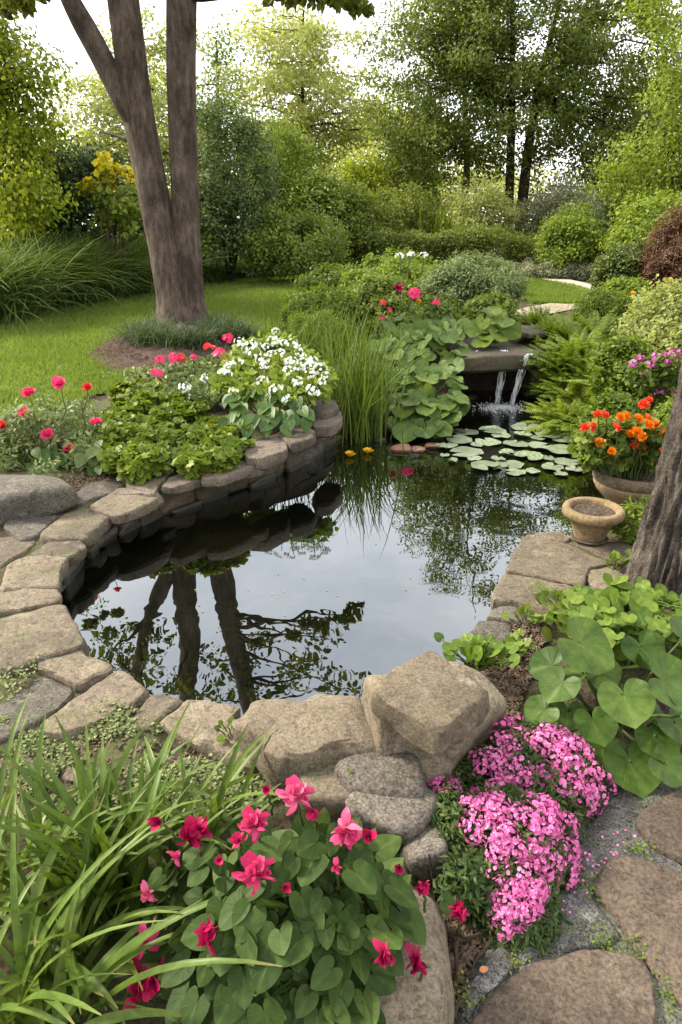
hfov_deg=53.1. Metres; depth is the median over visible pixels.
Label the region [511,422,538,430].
lily pad
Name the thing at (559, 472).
lily pad
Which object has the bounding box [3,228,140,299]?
ornamental grass
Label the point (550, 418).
fern
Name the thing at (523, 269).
silver plant
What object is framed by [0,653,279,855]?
creeping ground cover
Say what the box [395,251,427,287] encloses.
white umbel plant
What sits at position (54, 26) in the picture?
sky
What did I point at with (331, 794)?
cobble
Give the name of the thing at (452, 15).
bright tree
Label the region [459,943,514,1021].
gravel
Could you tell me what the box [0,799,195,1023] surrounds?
daylily
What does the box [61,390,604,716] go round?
water
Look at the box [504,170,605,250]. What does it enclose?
leafy shrub
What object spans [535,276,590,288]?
path
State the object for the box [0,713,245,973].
daylily
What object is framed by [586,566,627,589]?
coping stone
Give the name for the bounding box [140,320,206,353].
lilyturf
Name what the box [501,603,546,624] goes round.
seedling
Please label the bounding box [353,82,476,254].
bright tree
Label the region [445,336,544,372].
ledge slab
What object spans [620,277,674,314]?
daisy plant
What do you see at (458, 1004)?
root
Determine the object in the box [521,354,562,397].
fern
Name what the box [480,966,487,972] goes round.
fallen leaf
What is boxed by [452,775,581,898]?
creeping phlox
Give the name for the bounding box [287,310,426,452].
reed clump
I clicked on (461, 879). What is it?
plant
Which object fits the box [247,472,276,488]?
wall stone
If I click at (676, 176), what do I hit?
leafy shrub
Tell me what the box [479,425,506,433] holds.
lily pad
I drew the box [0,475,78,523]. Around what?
boulder
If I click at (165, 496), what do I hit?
wall stone
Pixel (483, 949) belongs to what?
root
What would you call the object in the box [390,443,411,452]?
flat stone
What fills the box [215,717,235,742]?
seedling
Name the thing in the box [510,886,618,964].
flagstone
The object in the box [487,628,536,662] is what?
seedling
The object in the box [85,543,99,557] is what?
wall stone
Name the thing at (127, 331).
lilyturf
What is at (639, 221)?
leafy shrub
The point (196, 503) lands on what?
wall stone
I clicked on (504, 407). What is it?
foam
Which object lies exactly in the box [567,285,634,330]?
feathery shrub
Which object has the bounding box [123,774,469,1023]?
crimson flower plant
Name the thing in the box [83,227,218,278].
ornamental grass
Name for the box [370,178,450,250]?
leafy shrub
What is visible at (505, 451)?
lily pad
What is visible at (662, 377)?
magenta phlox
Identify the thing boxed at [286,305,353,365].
leafy shrub
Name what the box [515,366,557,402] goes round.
waterfall rock
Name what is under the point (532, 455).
lily pad
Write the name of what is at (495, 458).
lily pad
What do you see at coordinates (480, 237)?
hedge
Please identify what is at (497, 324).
leaf plant
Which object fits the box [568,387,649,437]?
leafy shrub
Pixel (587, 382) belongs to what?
fern
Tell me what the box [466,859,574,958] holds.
creeping phlox
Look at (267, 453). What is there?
cap stone
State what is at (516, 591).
coping stone
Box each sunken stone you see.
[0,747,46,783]
[60,765,76,783]
[61,737,93,752]
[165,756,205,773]
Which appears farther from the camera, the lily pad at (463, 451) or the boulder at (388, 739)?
the lily pad at (463, 451)
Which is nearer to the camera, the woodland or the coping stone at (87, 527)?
the coping stone at (87, 527)
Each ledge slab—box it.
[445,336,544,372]
[520,324,549,338]
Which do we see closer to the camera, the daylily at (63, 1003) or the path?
the daylily at (63, 1003)
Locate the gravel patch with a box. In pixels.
[515,303,578,315]
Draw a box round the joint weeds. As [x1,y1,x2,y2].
[452,838,681,1016]
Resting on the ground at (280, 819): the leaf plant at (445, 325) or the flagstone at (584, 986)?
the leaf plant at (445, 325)
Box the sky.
[0,0,681,225]
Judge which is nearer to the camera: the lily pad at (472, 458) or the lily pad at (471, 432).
the lily pad at (472, 458)
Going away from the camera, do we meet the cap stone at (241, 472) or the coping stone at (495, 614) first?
the coping stone at (495, 614)
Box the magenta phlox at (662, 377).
[613,348,681,416]
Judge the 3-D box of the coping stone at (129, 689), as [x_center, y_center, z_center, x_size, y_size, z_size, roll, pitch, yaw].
[-0.899,0.764,2.566,0.226,0.129,0.404,12,26,25]
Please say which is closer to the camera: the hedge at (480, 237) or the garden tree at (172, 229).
the garden tree at (172, 229)
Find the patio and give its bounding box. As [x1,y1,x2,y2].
[454,781,681,1023]
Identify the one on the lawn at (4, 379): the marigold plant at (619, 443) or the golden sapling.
the golden sapling
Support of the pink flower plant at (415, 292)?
on the ground at (280, 819)
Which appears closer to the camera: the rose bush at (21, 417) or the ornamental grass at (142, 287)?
the rose bush at (21, 417)
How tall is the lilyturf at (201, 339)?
0.421 m
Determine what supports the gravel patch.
on the ground at (280, 819)
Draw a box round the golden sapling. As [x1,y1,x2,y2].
[75,150,142,298]
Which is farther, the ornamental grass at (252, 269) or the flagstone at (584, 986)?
the ornamental grass at (252, 269)
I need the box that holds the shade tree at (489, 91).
[343,0,681,262]
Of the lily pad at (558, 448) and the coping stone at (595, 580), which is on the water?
the lily pad at (558, 448)
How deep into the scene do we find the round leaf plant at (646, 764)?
2.33 m
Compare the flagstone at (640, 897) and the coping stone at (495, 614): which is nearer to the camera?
the flagstone at (640, 897)
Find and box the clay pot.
[562,497,625,544]
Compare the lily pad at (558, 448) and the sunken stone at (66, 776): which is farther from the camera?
the lily pad at (558, 448)
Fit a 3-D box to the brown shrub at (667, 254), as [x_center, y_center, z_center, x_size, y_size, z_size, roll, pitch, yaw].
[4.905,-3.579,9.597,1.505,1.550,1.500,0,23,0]
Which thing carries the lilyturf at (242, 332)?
on the mulch bed
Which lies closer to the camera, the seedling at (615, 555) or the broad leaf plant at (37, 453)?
the seedling at (615, 555)
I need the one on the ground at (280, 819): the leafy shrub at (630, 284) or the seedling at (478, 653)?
the leafy shrub at (630, 284)
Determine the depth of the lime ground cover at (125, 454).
4.38 m
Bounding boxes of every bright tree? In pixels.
[0,13,78,250]
[0,14,82,241]
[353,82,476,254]
[417,0,522,205]
[581,0,681,228]
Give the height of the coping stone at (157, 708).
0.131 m
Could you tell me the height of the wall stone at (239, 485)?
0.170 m
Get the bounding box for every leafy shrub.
[117,193,217,273]
[227,108,332,266]
[232,199,353,281]
[277,161,377,268]
[277,283,377,335]
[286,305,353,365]
[290,261,370,291]
[327,147,400,261]
[330,183,413,267]
[337,254,433,299]
[350,271,425,333]
[360,244,440,270]
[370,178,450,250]
[373,145,449,232]
[398,293,477,324]
[414,249,534,308]
[438,176,527,257]
[462,289,522,322]
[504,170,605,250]
[530,200,617,278]
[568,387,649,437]
[586,333,657,407]
[598,188,681,267]
[598,274,655,308]
[610,274,681,386]
[640,149,681,218]
[651,394,674,422]
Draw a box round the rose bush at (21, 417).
[0,376,102,476]
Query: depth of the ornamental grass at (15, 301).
9.91 m
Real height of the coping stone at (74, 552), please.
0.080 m
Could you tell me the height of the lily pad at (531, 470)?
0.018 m
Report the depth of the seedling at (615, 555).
3.54 m
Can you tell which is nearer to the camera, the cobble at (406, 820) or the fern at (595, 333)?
the cobble at (406, 820)
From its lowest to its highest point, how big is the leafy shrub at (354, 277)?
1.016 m
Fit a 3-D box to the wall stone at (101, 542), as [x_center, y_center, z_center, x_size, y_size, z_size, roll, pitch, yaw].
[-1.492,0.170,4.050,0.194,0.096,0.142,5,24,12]
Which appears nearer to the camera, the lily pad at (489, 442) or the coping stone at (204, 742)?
the coping stone at (204, 742)
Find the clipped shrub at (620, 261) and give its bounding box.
[587,237,666,291]
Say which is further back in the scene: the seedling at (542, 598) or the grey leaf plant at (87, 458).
the grey leaf plant at (87, 458)
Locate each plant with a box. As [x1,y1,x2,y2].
[20,436,77,471]
[74,437,106,476]
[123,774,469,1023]
[368,282,444,348]
[368,326,472,391]
[376,370,470,442]
[382,309,470,349]
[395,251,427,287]
[408,847,488,918]
[430,781,498,857]
[464,305,521,347]
[508,260,533,276]
[517,260,548,278]
[524,616,681,798]
[537,258,570,278]
[541,573,681,661]
[548,261,584,278]
[566,396,667,481]
[570,260,595,280]
[609,496,644,545]
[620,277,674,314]
[633,494,650,519]
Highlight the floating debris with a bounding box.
[195,501,457,659]
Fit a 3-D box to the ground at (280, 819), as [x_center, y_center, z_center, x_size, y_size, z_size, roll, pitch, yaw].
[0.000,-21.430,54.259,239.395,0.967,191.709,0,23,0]
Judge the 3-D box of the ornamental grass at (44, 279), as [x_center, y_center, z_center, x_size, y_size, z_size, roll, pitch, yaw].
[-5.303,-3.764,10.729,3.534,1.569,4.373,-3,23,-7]
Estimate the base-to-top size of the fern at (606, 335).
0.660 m
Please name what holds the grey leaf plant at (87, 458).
on the ground at (280, 819)
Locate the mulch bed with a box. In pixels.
[85,325,241,372]
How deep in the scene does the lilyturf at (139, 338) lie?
7.93 m
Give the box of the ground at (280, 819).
[0,227,681,1023]
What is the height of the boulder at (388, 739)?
0.402 m
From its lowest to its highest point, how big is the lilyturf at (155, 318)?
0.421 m
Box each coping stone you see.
[0,537,35,567]
[0,555,68,593]
[0,588,62,615]
[0,605,89,678]
[0,677,73,742]
[4,512,63,540]
[31,540,86,565]
[37,650,112,693]
[39,508,111,547]
[40,671,150,744]
[75,476,121,506]
[89,488,163,523]
[121,467,177,496]
[129,694,182,732]
[159,700,257,780]
[468,621,510,647]
[486,606,541,628]
[491,574,573,624]
[505,537,612,587]
[525,531,570,542]
[570,542,632,566]
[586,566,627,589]
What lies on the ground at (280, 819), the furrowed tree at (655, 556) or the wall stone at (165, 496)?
the furrowed tree at (655, 556)
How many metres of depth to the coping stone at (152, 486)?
4.33 m
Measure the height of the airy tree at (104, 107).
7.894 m
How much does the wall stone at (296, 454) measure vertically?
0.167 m
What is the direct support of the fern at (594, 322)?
on the ground at (280, 819)
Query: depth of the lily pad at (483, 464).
5.38 m
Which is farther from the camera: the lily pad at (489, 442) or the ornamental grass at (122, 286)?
the ornamental grass at (122, 286)
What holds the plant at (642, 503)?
on the ground at (280, 819)
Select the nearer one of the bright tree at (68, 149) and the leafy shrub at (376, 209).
the bright tree at (68, 149)
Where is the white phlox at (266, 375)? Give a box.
[178,327,338,438]
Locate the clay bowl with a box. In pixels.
[592,469,655,507]
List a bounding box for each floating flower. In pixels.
[345,450,355,455]
[363,447,373,452]
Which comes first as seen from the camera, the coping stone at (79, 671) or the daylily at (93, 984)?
the daylily at (93, 984)
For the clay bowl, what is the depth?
4.27 m
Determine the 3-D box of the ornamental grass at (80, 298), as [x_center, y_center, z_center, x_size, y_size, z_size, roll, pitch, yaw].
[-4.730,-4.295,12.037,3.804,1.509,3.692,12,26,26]
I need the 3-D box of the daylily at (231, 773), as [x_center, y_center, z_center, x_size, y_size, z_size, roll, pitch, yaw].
[-0.442,0.845,1.987,0.609,0.402,0.718,10,25,22]
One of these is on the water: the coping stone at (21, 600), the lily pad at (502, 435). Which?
the lily pad at (502, 435)
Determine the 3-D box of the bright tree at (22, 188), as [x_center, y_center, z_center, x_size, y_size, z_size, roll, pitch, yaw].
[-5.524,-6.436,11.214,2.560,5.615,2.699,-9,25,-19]
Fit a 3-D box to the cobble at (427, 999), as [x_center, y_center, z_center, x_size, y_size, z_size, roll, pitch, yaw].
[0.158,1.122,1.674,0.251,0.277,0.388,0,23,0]
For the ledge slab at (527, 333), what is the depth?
7.38 m
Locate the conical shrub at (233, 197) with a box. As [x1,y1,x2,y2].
[170,62,286,281]
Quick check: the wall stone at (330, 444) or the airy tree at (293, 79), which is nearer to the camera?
the wall stone at (330, 444)
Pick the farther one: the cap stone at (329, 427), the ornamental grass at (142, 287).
the ornamental grass at (142, 287)
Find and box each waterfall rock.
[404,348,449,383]
[442,340,516,390]
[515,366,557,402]
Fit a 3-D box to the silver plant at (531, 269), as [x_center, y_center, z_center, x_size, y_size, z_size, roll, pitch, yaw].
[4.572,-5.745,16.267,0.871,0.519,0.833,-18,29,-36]
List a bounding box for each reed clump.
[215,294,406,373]
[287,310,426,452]
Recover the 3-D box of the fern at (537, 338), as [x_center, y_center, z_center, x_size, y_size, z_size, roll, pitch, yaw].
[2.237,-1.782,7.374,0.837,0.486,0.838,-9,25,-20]
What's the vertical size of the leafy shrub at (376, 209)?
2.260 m
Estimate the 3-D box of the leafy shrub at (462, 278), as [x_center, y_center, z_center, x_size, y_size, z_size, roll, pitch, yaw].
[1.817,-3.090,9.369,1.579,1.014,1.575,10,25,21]
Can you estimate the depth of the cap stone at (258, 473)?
4.56 m
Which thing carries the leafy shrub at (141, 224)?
on the ground at (280, 819)
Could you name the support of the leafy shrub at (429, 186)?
on the ground at (280, 819)
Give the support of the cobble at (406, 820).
on the ground at (280, 819)
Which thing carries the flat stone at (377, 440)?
on the water
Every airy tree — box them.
[19,0,281,204]
[159,13,260,252]
[203,0,400,189]
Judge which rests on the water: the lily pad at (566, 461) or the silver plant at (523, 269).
the lily pad at (566, 461)
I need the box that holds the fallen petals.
[554,829,636,912]
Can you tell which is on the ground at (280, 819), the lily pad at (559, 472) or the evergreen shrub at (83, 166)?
the evergreen shrub at (83, 166)
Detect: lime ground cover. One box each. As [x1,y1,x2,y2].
[93,389,158,437]
[95,428,169,484]
[106,378,193,405]
[146,396,219,476]
[171,415,255,479]
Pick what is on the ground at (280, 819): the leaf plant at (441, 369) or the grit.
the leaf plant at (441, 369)
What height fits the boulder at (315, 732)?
0.252 m
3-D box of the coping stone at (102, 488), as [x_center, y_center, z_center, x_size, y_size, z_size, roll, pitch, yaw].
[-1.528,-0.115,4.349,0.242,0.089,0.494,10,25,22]
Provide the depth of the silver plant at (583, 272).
15.57 m
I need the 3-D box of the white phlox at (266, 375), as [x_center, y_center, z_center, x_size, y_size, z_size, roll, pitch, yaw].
[-0.525,-1.066,5.441,1.040,0.619,1.589,6,24,14]
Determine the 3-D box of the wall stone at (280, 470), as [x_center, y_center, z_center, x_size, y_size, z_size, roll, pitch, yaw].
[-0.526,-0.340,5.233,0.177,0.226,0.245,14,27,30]
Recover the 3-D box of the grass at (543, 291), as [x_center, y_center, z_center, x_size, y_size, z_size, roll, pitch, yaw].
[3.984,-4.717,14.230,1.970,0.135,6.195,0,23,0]
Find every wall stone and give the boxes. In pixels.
[62,559,84,585]
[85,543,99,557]
[96,535,105,548]
[103,524,117,545]
[117,519,140,535]
[138,508,162,525]
[159,490,194,515]
[160,493,172,500]
[169,499,204,513]
[193,484,229,503]
[229,478,247,493]
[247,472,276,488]
[248,475,263,482]
[264,465,278,474]
[274,461,284,476]
[284,453,306,472]
[288,427,317,457]
[305,443,323,464]
[313,437,331,452]
[323,435,343,452]
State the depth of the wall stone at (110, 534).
4.11 m
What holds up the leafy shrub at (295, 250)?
on the ground at (280, 819)
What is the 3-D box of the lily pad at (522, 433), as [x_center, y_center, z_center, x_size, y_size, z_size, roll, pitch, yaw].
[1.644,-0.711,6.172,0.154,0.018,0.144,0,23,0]
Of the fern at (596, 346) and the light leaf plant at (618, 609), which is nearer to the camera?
the light leaf plant at (618, 609)
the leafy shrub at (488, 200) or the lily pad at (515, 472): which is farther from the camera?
the leafy shrub at (488, 200)
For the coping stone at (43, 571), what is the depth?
3.41 m
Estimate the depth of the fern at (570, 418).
5.88 m
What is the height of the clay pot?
0.191 m
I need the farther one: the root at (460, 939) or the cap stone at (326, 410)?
the cap stone at (326, 410)
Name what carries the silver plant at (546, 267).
on the ground at (280, 819)
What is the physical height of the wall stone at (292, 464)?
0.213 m
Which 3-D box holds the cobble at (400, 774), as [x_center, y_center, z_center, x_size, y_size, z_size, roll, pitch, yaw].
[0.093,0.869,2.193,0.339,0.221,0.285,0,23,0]
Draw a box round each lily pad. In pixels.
[436,442,457,447]
[446,434,471,443]
[448,457,457,461]
[450,446,483,456]
[453,428,478,434]
[467,456,481,460]
[470,442,483,446]
[471,460,498,469]
[475,438,500,445]
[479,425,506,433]
[491,432,510,437]
[491,455,504,460]
[496,460,524,468]
[499,448,513,454]
[503,440,528,446]
[504,468,525,475]
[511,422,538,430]
[513,450,543,459]
[514,431,531,435]
[526,467,539,473]
[528,441,547,448]
[530,435,544,439]
[534,429,561,438]
[541,462,563,469]
[543,455,554,460]
[545,444,571,453]
[552,436,570,442]
[554,458,577,465]
[554,470,567,475]
[565,466,582,471]
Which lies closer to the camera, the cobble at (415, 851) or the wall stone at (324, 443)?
the cobble at (415, 851)
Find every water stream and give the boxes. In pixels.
[495,350,507,402]
[510,354,532,404]
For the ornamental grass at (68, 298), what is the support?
on the ground at (280, 819)
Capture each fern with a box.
[509,301,568,325]
[520,311,581,346]
[520,330,596,381]
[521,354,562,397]
[521,383,587,437]
[532,325,567,353]
[534,358,596,405]
[538,323,604,371]
[542,312,603,348]
[545,373,595,434]
[548,344,598,397]
[549,388,616,435]
[563,343,656,397]
[569,307,623,335]
[579,324,624,345]
[585,338,605,359]
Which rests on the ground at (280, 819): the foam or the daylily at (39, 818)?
the daylily at (39, 818)
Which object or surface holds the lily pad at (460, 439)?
on the water
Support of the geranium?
on the ground at (280, 819)
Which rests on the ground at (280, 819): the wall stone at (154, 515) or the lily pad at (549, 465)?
the wall stone at (154, 515)
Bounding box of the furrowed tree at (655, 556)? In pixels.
[620,362,681,598]
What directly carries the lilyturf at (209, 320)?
on the mulch bed
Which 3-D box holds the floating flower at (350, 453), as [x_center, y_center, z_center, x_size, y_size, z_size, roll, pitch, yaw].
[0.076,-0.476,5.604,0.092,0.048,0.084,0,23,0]
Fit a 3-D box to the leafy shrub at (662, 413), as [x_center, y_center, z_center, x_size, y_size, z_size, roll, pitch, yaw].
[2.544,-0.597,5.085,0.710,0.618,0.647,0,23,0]
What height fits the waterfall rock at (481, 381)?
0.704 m
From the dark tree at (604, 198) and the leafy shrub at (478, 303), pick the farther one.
the dark tree at (604, 198)
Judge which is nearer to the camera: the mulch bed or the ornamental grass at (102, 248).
the mulch bed
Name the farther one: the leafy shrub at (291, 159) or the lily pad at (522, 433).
the leafy shrub at (291, 159)
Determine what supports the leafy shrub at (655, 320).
on the ground at (280, 819)
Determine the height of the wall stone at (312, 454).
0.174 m
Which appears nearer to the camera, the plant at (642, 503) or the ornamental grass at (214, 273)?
the plant at (642, 503)
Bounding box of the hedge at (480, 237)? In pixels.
[347,222,547,272]
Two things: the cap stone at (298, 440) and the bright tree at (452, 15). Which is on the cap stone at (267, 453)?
the cap stone at (298, 440)
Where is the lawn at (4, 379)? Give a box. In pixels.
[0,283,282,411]
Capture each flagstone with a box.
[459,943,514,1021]
[470,949,656,1023]
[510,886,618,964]
[592,856,681,1009]
[635,789,681,865]
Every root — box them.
[447,928,485,941]
[453,929,461,1020]
[454,997,467,1012]
[469,929,495,980]
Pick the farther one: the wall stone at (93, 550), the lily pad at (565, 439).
the lily pad at (565, 439)
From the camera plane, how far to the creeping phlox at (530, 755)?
2.18 m
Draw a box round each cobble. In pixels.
[298,764,349,823]
[333,752,425,798]
[345,787,442,852]
[361,889,453,1023]
[398,825,447,883]
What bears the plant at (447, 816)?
on the ground at (280, 819)
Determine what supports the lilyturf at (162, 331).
on the mulch bed
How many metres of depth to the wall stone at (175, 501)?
4.54 m
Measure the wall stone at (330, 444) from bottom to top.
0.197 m
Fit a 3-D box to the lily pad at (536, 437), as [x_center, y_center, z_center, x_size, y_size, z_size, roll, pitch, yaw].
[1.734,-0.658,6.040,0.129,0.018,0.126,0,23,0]
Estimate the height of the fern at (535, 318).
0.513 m
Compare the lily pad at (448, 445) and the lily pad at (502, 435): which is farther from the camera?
the lily pad at (502, 435)
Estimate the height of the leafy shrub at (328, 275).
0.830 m
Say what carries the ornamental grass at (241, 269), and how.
on the ground at (280, 819)
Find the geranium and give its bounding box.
[122,333,233,411]
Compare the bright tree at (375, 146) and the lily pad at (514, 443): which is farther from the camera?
the bright tree at (375, 146)
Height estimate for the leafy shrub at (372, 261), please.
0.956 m
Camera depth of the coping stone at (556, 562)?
3.59 m
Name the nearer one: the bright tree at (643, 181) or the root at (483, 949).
the root at (483, 949)
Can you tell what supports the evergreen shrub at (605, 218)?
on the ground at (280, 819)
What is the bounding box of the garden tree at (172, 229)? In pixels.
[0,0,376,325]
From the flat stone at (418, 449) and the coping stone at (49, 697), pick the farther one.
the flat stone at (418, 449)
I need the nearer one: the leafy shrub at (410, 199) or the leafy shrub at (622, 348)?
the leafy shrub at (622, 348)
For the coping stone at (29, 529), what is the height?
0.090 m
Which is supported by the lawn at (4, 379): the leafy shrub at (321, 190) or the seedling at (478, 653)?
the leafy shrub at (321, 190)
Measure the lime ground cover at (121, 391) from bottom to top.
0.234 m
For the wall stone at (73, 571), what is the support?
on the ground at (280, 819)
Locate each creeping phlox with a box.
[426,766,475,794]
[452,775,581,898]
[454,715,617,829]
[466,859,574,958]
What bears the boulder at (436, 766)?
on the ground at (280, 819)
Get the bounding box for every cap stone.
[113,488,159,497]
[161,474,201,493]
[201,457,254,486]
[243,434,287,470]
[247,468,265,478]
[277,424,315,452]
[310,399,338,419]
[312,411,342,437]
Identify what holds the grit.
on the patio
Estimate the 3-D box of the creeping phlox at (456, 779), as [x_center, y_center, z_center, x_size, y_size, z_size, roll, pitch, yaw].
[0.332,0.914,2.199,0.248,0.188,0.263,-6,24,-14]
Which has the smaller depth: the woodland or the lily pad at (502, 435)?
the lily pad at (502, 435)
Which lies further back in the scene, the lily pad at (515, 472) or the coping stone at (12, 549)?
the lily pad at (515, 472)
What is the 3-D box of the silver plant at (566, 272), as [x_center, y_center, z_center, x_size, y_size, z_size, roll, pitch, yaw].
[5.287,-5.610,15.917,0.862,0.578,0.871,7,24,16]
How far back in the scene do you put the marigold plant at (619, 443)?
4.14 m
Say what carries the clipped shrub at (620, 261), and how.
on the ground at (280, 819)
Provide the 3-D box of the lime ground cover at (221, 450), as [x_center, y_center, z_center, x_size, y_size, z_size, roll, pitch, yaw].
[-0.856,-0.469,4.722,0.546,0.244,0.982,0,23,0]
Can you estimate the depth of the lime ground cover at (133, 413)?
5.13 m
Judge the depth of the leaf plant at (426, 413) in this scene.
6.19 m
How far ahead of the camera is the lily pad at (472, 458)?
5.53 m
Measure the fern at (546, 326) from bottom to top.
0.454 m
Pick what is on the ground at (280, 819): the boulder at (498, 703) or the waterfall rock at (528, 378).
the boulder at (498, 703)
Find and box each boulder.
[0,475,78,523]
[232,694,375,798]
[361,674,417,755]
[371,650,489,755]
[407,747,457,786]
[444,661,506,769]
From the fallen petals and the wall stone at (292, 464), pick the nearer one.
the fallen petals
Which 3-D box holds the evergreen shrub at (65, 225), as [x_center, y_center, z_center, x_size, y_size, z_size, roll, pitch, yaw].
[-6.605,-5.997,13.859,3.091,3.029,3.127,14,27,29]
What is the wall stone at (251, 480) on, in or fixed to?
on the wall stone at (262, 480)
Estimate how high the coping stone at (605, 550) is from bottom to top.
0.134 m
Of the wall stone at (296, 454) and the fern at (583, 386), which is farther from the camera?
the fern at (583, 386)
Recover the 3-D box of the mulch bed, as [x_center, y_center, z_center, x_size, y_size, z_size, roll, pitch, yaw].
[-2.084,-2.045,8.376,2.250,0.295,3.250,0,23,0]
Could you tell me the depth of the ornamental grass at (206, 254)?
13.89 m
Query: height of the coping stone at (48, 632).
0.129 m
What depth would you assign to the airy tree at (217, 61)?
25.53 m
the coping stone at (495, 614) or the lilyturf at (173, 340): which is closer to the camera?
the coping stone at (495, 614)
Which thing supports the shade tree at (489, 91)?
on the ground at (280, 819)
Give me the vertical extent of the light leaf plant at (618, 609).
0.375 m
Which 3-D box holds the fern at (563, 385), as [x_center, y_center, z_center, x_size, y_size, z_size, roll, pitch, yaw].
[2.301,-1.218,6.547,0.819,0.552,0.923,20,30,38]
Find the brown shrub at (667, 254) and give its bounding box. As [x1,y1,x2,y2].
[632,202,681,289]
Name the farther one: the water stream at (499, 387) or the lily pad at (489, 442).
the water stream at (499, 387)
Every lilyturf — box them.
[90,315,163,341]
[106,318,182,347]
[118,312,183,330]
[133,318,197,345]
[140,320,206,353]
[160,316,228,349]
[181,315,247,345]
[182,307,250,327]
[203,309,262,338]
[203,316,267,346]
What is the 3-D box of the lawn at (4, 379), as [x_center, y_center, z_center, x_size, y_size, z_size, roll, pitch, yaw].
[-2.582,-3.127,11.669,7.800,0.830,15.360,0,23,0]
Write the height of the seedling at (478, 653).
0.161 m
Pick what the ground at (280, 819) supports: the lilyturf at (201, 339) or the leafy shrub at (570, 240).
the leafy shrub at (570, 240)
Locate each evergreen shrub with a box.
[0,138,90,249]
[24,127,145,246]
[586,182,652,252]
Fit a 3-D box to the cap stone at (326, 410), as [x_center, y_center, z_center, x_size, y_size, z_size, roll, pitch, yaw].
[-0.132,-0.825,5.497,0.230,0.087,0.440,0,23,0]
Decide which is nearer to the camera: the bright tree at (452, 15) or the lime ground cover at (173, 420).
the lime ground cover at (173, 420)
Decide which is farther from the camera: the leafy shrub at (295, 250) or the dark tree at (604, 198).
the dark tree at (604, 198)
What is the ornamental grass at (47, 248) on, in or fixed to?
on the ground at (280, 819)
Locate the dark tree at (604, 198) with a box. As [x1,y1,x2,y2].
[571,66,680,210]
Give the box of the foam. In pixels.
[472,397,530,417]
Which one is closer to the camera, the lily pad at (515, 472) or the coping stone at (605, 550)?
the coping stone at (605, 550)
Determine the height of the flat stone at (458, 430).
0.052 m
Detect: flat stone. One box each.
[374,437,386,442]
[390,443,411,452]
[411,446,425,451]
[424,443,440,448]
[454,428,465,432]
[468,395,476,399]
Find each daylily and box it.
[0,690,139,945]
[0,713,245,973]
[0,784,281,1023]
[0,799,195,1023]
[23,699,282,929]
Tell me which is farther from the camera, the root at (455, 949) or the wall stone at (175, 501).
the wall stone at (175, 501)
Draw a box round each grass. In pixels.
[0,225,119,318]
[0,227,138,311]
[0,229,124,332]
[1,225,154,305]
[1,230,116,304]
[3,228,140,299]
[13,228,208,300]
[47,229,149,293]
[57,225,216,298]
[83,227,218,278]
[90,230,233,294]
[202,254,259,279]
[202,257,247,283]
[238,255,280,276]
[413,202,472,260]
[518,276,591,303]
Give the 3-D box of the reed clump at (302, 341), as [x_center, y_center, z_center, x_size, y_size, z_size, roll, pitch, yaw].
[-0.284,-1.906,7.194,1.961,0.836,1.478,4,23,9]
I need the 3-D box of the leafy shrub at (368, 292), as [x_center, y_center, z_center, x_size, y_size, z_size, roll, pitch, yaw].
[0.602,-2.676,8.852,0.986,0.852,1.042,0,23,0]
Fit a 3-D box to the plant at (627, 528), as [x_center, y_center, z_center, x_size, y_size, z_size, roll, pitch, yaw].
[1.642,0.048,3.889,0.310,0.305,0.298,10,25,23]
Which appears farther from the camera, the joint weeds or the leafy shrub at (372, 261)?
the leafy shrub at (372, 261)
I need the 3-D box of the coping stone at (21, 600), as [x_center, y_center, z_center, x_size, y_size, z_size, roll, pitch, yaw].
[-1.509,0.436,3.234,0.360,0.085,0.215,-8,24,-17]
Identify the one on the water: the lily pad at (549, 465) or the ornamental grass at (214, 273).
the lily pad at (549, 465)
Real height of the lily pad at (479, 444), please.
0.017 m
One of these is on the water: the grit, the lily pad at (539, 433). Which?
the lily pad at (539, 433)
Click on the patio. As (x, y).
(614, 820)
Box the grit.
[454,783,679,1023]
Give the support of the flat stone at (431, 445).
on the water
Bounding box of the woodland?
[16,91,675,236]
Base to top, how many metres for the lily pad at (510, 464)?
0.017 m
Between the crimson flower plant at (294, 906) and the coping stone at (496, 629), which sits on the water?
the coping stone at (496, 629)
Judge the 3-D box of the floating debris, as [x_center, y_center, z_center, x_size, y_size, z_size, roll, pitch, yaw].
[0.139,0.206,4.079,1.121,0.004,2.586,12,26,26]
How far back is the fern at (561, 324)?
7.32 m
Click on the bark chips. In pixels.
(469, 950)
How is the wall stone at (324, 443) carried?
on the wall stone
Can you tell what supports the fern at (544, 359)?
on the ground at (280, 819)
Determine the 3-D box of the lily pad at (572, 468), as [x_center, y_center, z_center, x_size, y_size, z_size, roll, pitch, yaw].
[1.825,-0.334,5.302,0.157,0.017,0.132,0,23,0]
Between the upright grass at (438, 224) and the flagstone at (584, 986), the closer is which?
the flagstone at (584, 986)
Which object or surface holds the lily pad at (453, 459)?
on the water
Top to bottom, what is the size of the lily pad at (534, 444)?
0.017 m
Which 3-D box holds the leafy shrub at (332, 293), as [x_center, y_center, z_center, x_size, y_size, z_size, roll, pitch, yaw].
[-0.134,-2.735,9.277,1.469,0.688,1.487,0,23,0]
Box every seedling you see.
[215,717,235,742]
[434,632,519,671]
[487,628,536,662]
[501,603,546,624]
[532,582,585,608]
[605,549,630,569]
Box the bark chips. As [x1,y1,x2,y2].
[41,338,554,999]

